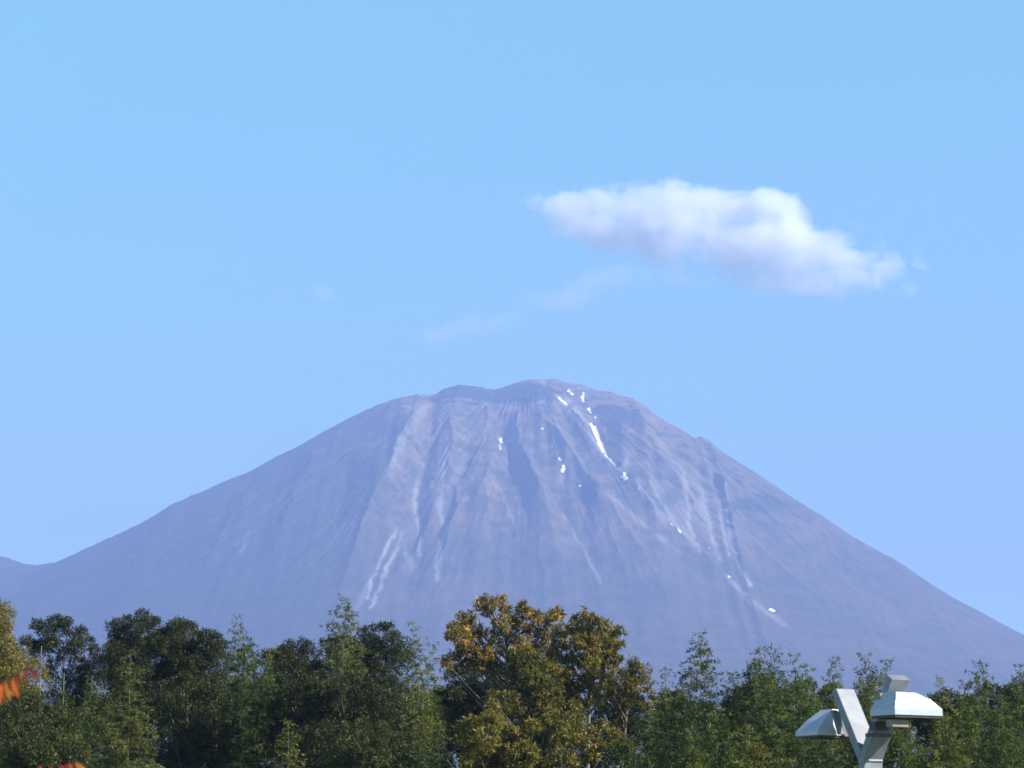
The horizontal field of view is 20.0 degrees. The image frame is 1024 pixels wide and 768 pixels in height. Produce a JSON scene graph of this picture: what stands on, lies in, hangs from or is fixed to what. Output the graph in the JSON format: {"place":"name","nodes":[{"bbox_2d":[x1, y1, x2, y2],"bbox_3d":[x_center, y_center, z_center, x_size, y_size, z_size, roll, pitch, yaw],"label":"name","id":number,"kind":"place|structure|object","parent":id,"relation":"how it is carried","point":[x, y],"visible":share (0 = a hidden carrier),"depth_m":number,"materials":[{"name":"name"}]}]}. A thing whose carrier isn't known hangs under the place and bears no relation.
{"place":"outdoors","nodes":[
{"label":"outdoors","id":0,"kind":"place"},
{"bbox_2d":[0,670,39,762],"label":"bamboo","id":1,"kind":"object","parent":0,"point":[9,681],"visible":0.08,"depth_m":111.47,"materials":[{"name":"green plant"}]},
{"bbox_2d":[24,684,46,733],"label":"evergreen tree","id":2,"kind":"object","parent":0,"point":[38,704],"visible":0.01,"depth_m":149.31,"materials":[{"name":"green plant"}]},
{"bbox_2d":[53,697,118,764],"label":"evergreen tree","id":3,"kind":"object","parent":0,"point":[86,716],"visible":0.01,"depth_m":152.23,"materials":[{"name":"green plant"}]},
{"bbox_2d":[230,668,286,764],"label":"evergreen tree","id":4,"kind":"object","parent":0,"point":[261,720],"visible":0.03,"depth_m":146.99,"materials":[{"name":"green plant"}]},
{"bbox_2d":[366,675,414,765],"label":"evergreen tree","id":5,"kind":"object","parent":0,"point":[401,689],"visible":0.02,"depth_m":147.84,"materials":[{"name":"green plant"}]},
{"bbox_2d":[411,685,460,767],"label":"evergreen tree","id":6,"kind":"object","parent":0,"point":[440,728],"visible":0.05,"depth_m":151.08,"materials":[{"name":"green plant"}]},
{"bbox_2d":[0,379,1023,767],"bbox_3d":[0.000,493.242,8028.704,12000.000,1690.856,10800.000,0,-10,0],"label":"mountain","id":7,"kind":"structure","parent":0,"point":[662,541],"depth_m":8463.46,"materials":[{"name":"grey stone"}]},
{"bbox_2d":[0,0,1023,634],"label":"sky","id":8,"kind":"structure","parent":0,"point":[233,233],"materials":[{"name":"blue"}]},
{"bbox_2d":[526,687,600,767],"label":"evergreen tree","id":9,"kind":"object","parent":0,"point":[585,710],"visible":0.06,"depth_m":146.71,"materials":[{"name":"green plant"}]},
{"label":"ground","id":10,"kind":"structure","parent":0,"visible":0},
{"bbox_2d":[0,597,52,766],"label":"broadleaf tree","id":11,"kind":"object","parent":10,"relation":"on","point":[8,652],"visible":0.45,"depth_m":116.82,"materials":[{"name":"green plant"}]},
{"bbox_2d":[0,668,84,767],"bbox_3d":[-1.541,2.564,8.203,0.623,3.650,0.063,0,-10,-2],"label":"autumn shrub","id":12,"kind":"object","parent":10,"relation":"on","point":[9,691],"visible":1,"depth_m":8.48,"materials":[{"name":"orange plant"}]},
{"bbox_2d":[35,646,50,710],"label":"dead bamboo","id":13,"kind":"object","parent":10,"relation":"on","point":[40,673],"visible":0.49,"depth_m":122.65,"materials":[{"name":"green plant"}]},
{"bbox_2d":[0,687,92,767],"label":"evergreen tree","id":14,"kind":"object","parent":10,"relation":"on","point":[44,746],"visible":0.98,"depth_m":101.97,"materials":[{"name":"green plant"}]},
{"bbox_2d":[51,673,63,708],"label":"dead bamboo","id":15,"kind":"object","parent":10,"relation":"on","point":[63,687],"visible":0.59,"depth_m":122.56,"materials":[{"name":"green plant"}]},
{"bbox_2d":[18,613,109,764],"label":"evergreen tree","id":16,"kind":"object","parent":10,"relation":"on","point":[50,641],"visible":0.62,"depth_m":139.51,"materials":[{"name":"green plant"}]},
{"bbox_2d":[48,690,100,767],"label":"bamboo","id":17,"kind":"object","parent":10,"relation":"on","point":[66,708],"visible":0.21,"depth_m":109.37,"materials":[{"name":"green plant"}]},
{"bbox_2d":[67,675,107,766],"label":"bamboo","id":18,"kind":"object","parent":10,"relation":"on","point":[87,708],"visible":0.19,"depth_m":117.49,"materials":[{"name":"green plant"}]},
{"bbox_2d":[80,681,131,767],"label":"bamboo","id":19,"kind":"object","parent":10,"relation":"on","point":[97,729],"visible":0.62,"depth_m":111.31,"materials":[{"name":"green plant"}]},
{"bbox_2d":[96,647,163,767],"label":"bamboo","id":20,"kind":"object","parent":10,"relation":"on","point":[138,731],"visible":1,"depth_m":107.39,"materials":[{"name":"green plant"}]},
{"bbox_2d":[93,608,184,767],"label":"evergreen tree","id":21,"kind":"object","parent":10,"relation":"on","point":[146,644],"visible":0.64,"depth_m":136.67,"materials":[{"name":"green plant"}]},
{"bbox_2d":[112,660,177,767],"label":"evergreen tree","id":22,"kind":"object","parent":10,"relation":"on","point":[161,737],"visible":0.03,"depth_m":146.68,"materials":[{"name":"green plant"}]},
{"bbox_2d":[145,615,232,767],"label":"evergreen tree","id":23,"kind":"object","parent":10,"relation":"on","point":[187,654],"visible":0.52,"depth_m":137.65,"materials":[{"name":"green plant"}]},
{"bbox_2d":[147,669,235,767],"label":"evergreen tree","id":24,"kind":"object","parent":10,"relation":"on","point":[182,694],"visible":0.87,"depth_m":113.38,"materials":[{"name":"green plant"}]},
{"bbox_2d":[183,670,252,767],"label":"bamboo","id":25,"kind":"object","parent":10,"relation":"on","point":[217,763],"visible":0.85,"depth_m":113.06,"materials":[{"name":"green plant"}]},
{"bbox_2d":[218,614,255,767],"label":"bamboo","id":26,"kind":"object","parent":10,"relation":"on","point":[236,648],"visible":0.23,"depth_m":127.75,"materials":[{"name":"green plant"}]},
{"bbox_2d":[218,637,270,767],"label":"bamboo","id":27,"kind":"object","parent":10,"relation":"on","point":[244,681],"visible":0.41,"depth_m":121.31,"materials":[{"name":"green plant"}]},
{"bbox_2d":[237,644,276,764],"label":"bamboo","id":28,"kind":"object","parent":10,"relation":"on","point":[267,661],"visible":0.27,"depth_m":126.69,"materials":[{"name":"green plant"}]},
{"bbox_2d":[229,665,298,767],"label":"bamboo","id":29,"kind":"object","parent":10,"relation":"on","point":[256,733],"visible":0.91,"depth_m":111.25,"materials":[{"name":"green plant"}]},
{"bbox_2d":[266,718,307,767],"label":"bamboo","id":30,"kind":"object","parent":10,"relation":"on","point":[278,752],"visible":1,"depth_m":103.24,"materials":[{"name":"green plant"}]},
{"bbox_2d":[252,664,335,767],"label":"evergreen tree","id":31,"kind":"object","parent":10,"relation":"on","point":[300,704],"visible":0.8,"depth_m":111.06,"materials":[{"name":"green plant"}]},
{"bbox_2d":[254,635,333,767],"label":"evergreen tree","id":32,"kind":"object","parent":10,"relation":"on","point":[285,656],"visible":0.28,"depth_m":137.53,"materials":[{"name":"green plant"}]},
{"bbox_2d":[313,593,372,764],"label":"bamboo","id":33,"kind":"object","parent":10,"relation":"on","point":[343,653],"visible":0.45,"depth_m":123.84,"materials":[{"name":"green plant"}]},
{"bbox_2d":[298,669,406,767],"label":"evergreen tree","id":34,"kind":"object","parent":10,"relation":"on","point":[327,729],"visible":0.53,"depth_m":110.95,"materials":[{"name":"green plant"}]},
{"bbox_2d":[317,619,417,766],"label":"evergreen tree","id":35,"kind":"object","parent":10,"relation":"on","point":[369,642],"visible":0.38,"depth_m":136.01,"materials":[{"name":"green plant"}]},
{"bbox_2d":[318,714,425,767],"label":"evergreen tree","id":36,"kind":"object","parent":10,"relation":"on","point":[362,753],"visible":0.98,"depth_m":104.69,"materials":[{"name":"green plant"}]},
{"bbox_2d":[392,622,434,764],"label":"bamboo","id":37,"kind":"object","parent":10,"relation":"on","point":[407,679],"visible":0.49,"depth_m":125.56,"materials":[{"name":"green plant"}]},
{"bbox_2d":[390,726,440,767],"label":"bamboo","id":38,"kind":"object","parent":10,"relation":"on","point":[410,752],"visible":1,"depth_m":104.10,"materials":[{"name":"green plant"}]},
{"bbox_2d":[391,682,452,767],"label":"bamboo","id":39,"kind":"object","parent":10,"relation":"on","point":[425,724],"visible":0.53,"depth_m":111.28,"materials":[{"name":"green plant"}]},
{"bbox_2d":[411,642,445,760],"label":"bamboo","id":40,"kind":"object","parent":10,"relation":"on","point":[435,706],"visible":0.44,"depth_m":126.51,"materials":[{"name":"green plant"}]},
{"bbox_2d":[420,721,455,767],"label":"bamboo","id":41,"kind":"object","parent":10,"relation":"on","point":[443,759],"visible":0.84,"depth_m":108.21,"materials":[{"name":"green plant"}]},
{"bbox_2d":[423,660,517,767],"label":"evergreen tree","id":42,"kind":"object","parent":10,"relation":"on","point":[464,699],"visible":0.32,"depth_m":129.96,"materials":[{"name":"green plant"}]},
{"bbox_2d":[439,593,567,722],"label":"autumn oak","id":43,"kind":"object","parent":10,"relation":"on","point":[465,645],"visible":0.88,"depth_m":121.69,"materials":[{"name":"yellow plant"}]},
{"bbox_2d":[493,645,565,756],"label":"oak tree","id":44,"kind":"object","parent":10,"relation":"on","point":[540,690],"visible":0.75,"depth_m":111.94,"materials":[{"name":"green plant"}]},
{"bbox_2d":[450,688,641,767],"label":"oak tree","id":45,"kind":"object","parent":10,"relation":"on","point":[483,745],"visible":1,"depth_m":104.43,"materials":[{"name":"green plant"}]},
{"bbox_2d":[540,605,628,767],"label":"autumn oak","id":46,"kind":"object","parent":10,"relation":"on","point":[605,647],"visible":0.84,"depth_m":116.29,"materials":[{"name":"yellow plant"}]},
{"bbox_2d":[581,692,660,767],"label":"evergreen tree","id":47,"kind":"object","parent":10,"relation":"on","point":[633,719],"visible":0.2,"depth_m":147.80,"materials":[{"name":"green plant"}]},
{"bbox_2d":[601,732,645,767],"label":"bamboo","id":48,"kind":"object","parent":10,"relation":"on","point":[628,763],"visible":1,"depth_m":103.05,"materials":[{"name":"green plant"}]},
{"bbox_2d":[591,653,658,765],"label":"autumn oak","id":49,"kind":"object","parent":10,"relation":"on","point":[629,691],"visible":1,"depth_m":114.32,"materials":[{"name":"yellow plant"}]},
{"bbox_2d":[616,710,685,767],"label":"bamboo","id":50,"kind":"object","parent":10,"relation":"on","point":[647,738],"visible":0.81,"depth_m":109.09,"materials":[{"name":"green plant"}]},
{"bbox_2d":[641,679,661,767],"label":"bamboo","id":51,"kind":"object","parent":10,"relation":"on","point":[653,682],"visible":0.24,"depth_m":123.44,"materials":[{"name":"green plant"}]},
{"bbox_2d":[650,667,681,767],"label":"bamboo","id":52,"kind":"object","parent":10,"relation":"on","point":[665,688],"visible":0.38,"depth_m":121.46,"materials":[{"name":"green plant"}]},
{"bbox_2d":[640,685,705,767],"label":"evergreen tree","id":53,"kind":"object","parent":10,"relation":"on","point":[667,695],"visible":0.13,"depth_m":150.83,"materials":[{"name":"green plant"}]},
{"bbox_2d":[647,680,724,767],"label":"bamboo","id":54,"kind":"object","parent":10,"relation":"on","point":[675,726],"visible":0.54,"depth_m":112.28,"materials":[{"name":"green plant"}]},
{"bbox_2d":[659,727,712,767],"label":"bamboo","id":55,"kind":"object","parent":10,"relation":"on","point":[692,761],"visible":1,"depth_m":102.17,"materials":[{"name":"green plant"}]},
{"bbox_2d":[674,629,731,765],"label":"bamboo","id":56,"kind":"object","parent":10,"relation":"on","point":[700,685],"visible":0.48,"depth_m":117.47,"materials":[{"name":"green plant"}]},
{"bbox_2d":[685,701,755,767],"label":"bamboo","id":57,"kind":"object","parent":10,"relation":"on","point":[719,756],"visible":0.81,"depth_m":108.06,"materials":[{"name":"green plant"}]},
{"bbox_2d":[694,681,758,764],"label":"evergreen tree","id":58,"kind":"object","parent":10,"relation":"on","point":[735,708],"visible":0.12,"depth_m":152.43,"materials":[{"name":"green plant"}]},
{"bbox_2d":[714,670,751,763],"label":"bamboo","id":59,"kind":"object","parent":10,"relation":"on","point":[729,702],"visible":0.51,"depth_m":117.38,"materials":[{"name":"green plant"}]},
{"bbox_2d":[723,723,780,767],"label":"bamboo","id":60,"kind":"object","parent":10,"relation":"on","point":[745,756],"visible":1,"depth_m":103.05,"materials":[{"name":"green plant"}]},
{"bbox_2d":[732,646,785,767],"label":"bamboo","id":61,"kind":"object","parent":10,"relation":"on","point":[754,687],"visible":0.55,"depth_m":116.45,"materials":[{"name":"green plant"}]},
{"bbox_2d":[732,683,810,767],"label":"bamboo","id":62,"kind":"object","parent":10,"relation":"on","point":[776,742],"visible":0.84,"depth_m":109.06,"materials":[{"name":"green plant"}]},
{"bbox_2d":[756,643,793,766],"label":"bamboo","id":63,"kind":"object","parent":10,"relation":"on","point":[779,677],"visible":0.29,"depth_m":119.61,"materials":[{"name":"green plant"}]},
{"bbox_2d":[747,676,818,760],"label":"evergreen tree","id":64,"kind":"object","parent":10,"relation":"on","point":[813,690],"visible":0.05,"depth_m":145.87,"materials":[{"name":"green plant"}]},
{"bbox_2d":[769,650,818,767],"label":"bamboo","id":65,"kind":"object","parent":10,"relation":"on","point":[790,694],"visible":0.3,"depth_m":120.50,"materials":[{"name":"green plant"}]},
{"bbox_2d":[787,663,820,767],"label":"bamboo","id":66,"kind":"object","parent":10,"relation":"on","point":[807,680],"visible":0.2,"depth_m":122.50,"materials":[{"name":"green plant"}]},
{"bbox_2d":[781,689,850,767],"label":"bamboo","id":67,"kind":"object","parent":10,"relation":"on","point":[810,713],"visible":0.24,"depth_m":111.26,"materials":[{"name":"green plant"}]},
{"bbox_2d":[793,739,847,767],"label":"bamboo","id":68,"kind":"object","parent":10,"relation":"on","point":[830,757],"visible":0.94,"depth_m":102.15,"materials":[{"name":"green plant"}]},
{"bbox_2d":[815,656,852,766],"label":"bamboo","id":69,"kind":"object","parent":10,"relation":"on","point":[831,700],"visible":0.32,"depth_m":115.44,"materials":[{"name":"green plant"}]},
{"bbox_2d":[815,683,866,767],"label":"evergreen tree","id":70,"kind":"object","parent":10,"relation":"on","point":[824,694],"visible":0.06,"depth_m":148.34,"materials":[{"name":"green plant"}]},
{"bbox_2d":[834,677,894,767],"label":"bamboo","id":71,"kind":"object","parent":10,"relation":"on","point":[850,756],"visible":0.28,"depth_m":112.20,"materials":[{"name":"green plant"}]},
{"bbox_2d":[850,650,886,762],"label":"bamboo","id":72,"kind":"object","parent":10,"relation":"on","point":[871,678],"visible":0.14,"depth_m":117.64,"materials":[{"name":"green plant"}]},
{"bbox_2d":[795,675,942,767],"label":"floodlight post","id":73,"kind":"object","parent":10,"relation":"on","point":[895,701],"visible":1,"depth_m":28.69,"materials":[{"name":"metal"}]},
{"bbox_2d":[854,659,897,767],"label":"bamboo","id":74,"kind":"object","parent":10,"relation":"on","point":[881,678],"visible":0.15,"depth_m":118.63,"materials":[{"name":"green plant"}]},
{"bbox_2d":[882,720,933,767],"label":"bamboo","id":75,"kind":"object","parent":10,"relation":"on","point":[899,737],"visible":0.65,"depth_m":107.06,"materials":[{"name":"green plant"}]},
{"bbox_2d":[887,700,951,767],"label":"evergreen tree","id":76,"kind":"object","parent":10,"relation":"on","point":[922,730],"visible":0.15,"depth_m":149.36,"materials":[{"name":"green plant"}]},
{"bbox_2d":[922,674,955,765],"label":"bamboo","id":77,"kind":"object","parent":10,"relation":"on","point":[936,693],"visible":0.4,"depth_m":149.30,"materials":[{"name":"green plant"}]},
{"bbox_2d":[909,712,973,767],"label":"bamboo","id":78,"kind":"object","parent":10,"relation":"on","point":[943,758],"visible":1,"depth_m":104.21,"materials":[{"name":"green plant"}]},
{"bbox_2d":[915,686,990,767],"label":"evergreen tree","id":79,"kind":"object","parent":10,"relation":"on","point":[952,695],"visible":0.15,"depth_m":153.54,"materials":[{"name":"green plant"}]},
{"bbox_2d":[930,696,991,767],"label":"bamboo","id":80,"kind":"object","parent":10,"relation":"on","point":[971,738],"visible":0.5,"depth_m":111.16,"materials":[{"name":"green plant"}]},
{"bbox_2d":[950,660,1011,767],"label":"bamboo","id":81,"kind":"object","parent":10,"relation":"on","point":[984,697],"visible":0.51,"depth_m":115.42,"materials":[{"name":"green plant"}]},
{"bbox_2d":[966,681,1023,767],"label":"evergreen tree","id":82,"kind":"object","parent":10,"relation":"on","point":[996,692],"visible":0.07,"depth_m":147.91,"materials":[{"name":"green plant"}]},
{"bbox_2d":[967,712,1023,767],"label":"bamboo","id":83,"kind":"object","parent":10,"relation":"on","point":[996,742],"visible":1,"depth_m":105.09,"materials":[{"name":"green plant"}]},
{"bbox_2d":[977,693,1023,767],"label":"bamboo","id":84,"kind":"object","parent":10,"relation":"on","point":[1007,711],"visible":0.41,"depth_m":113.18,"materials":[{"name":"green plant"}]},
{"bbox_2d":[998,664,1023,767],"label":"bamboo","id":85,"kind":"object","parent":10,"relation":"on","point":[1017,698],"visible":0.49,"depth_m":117.42,"materials":[{"name":"green plant"}]}
]}

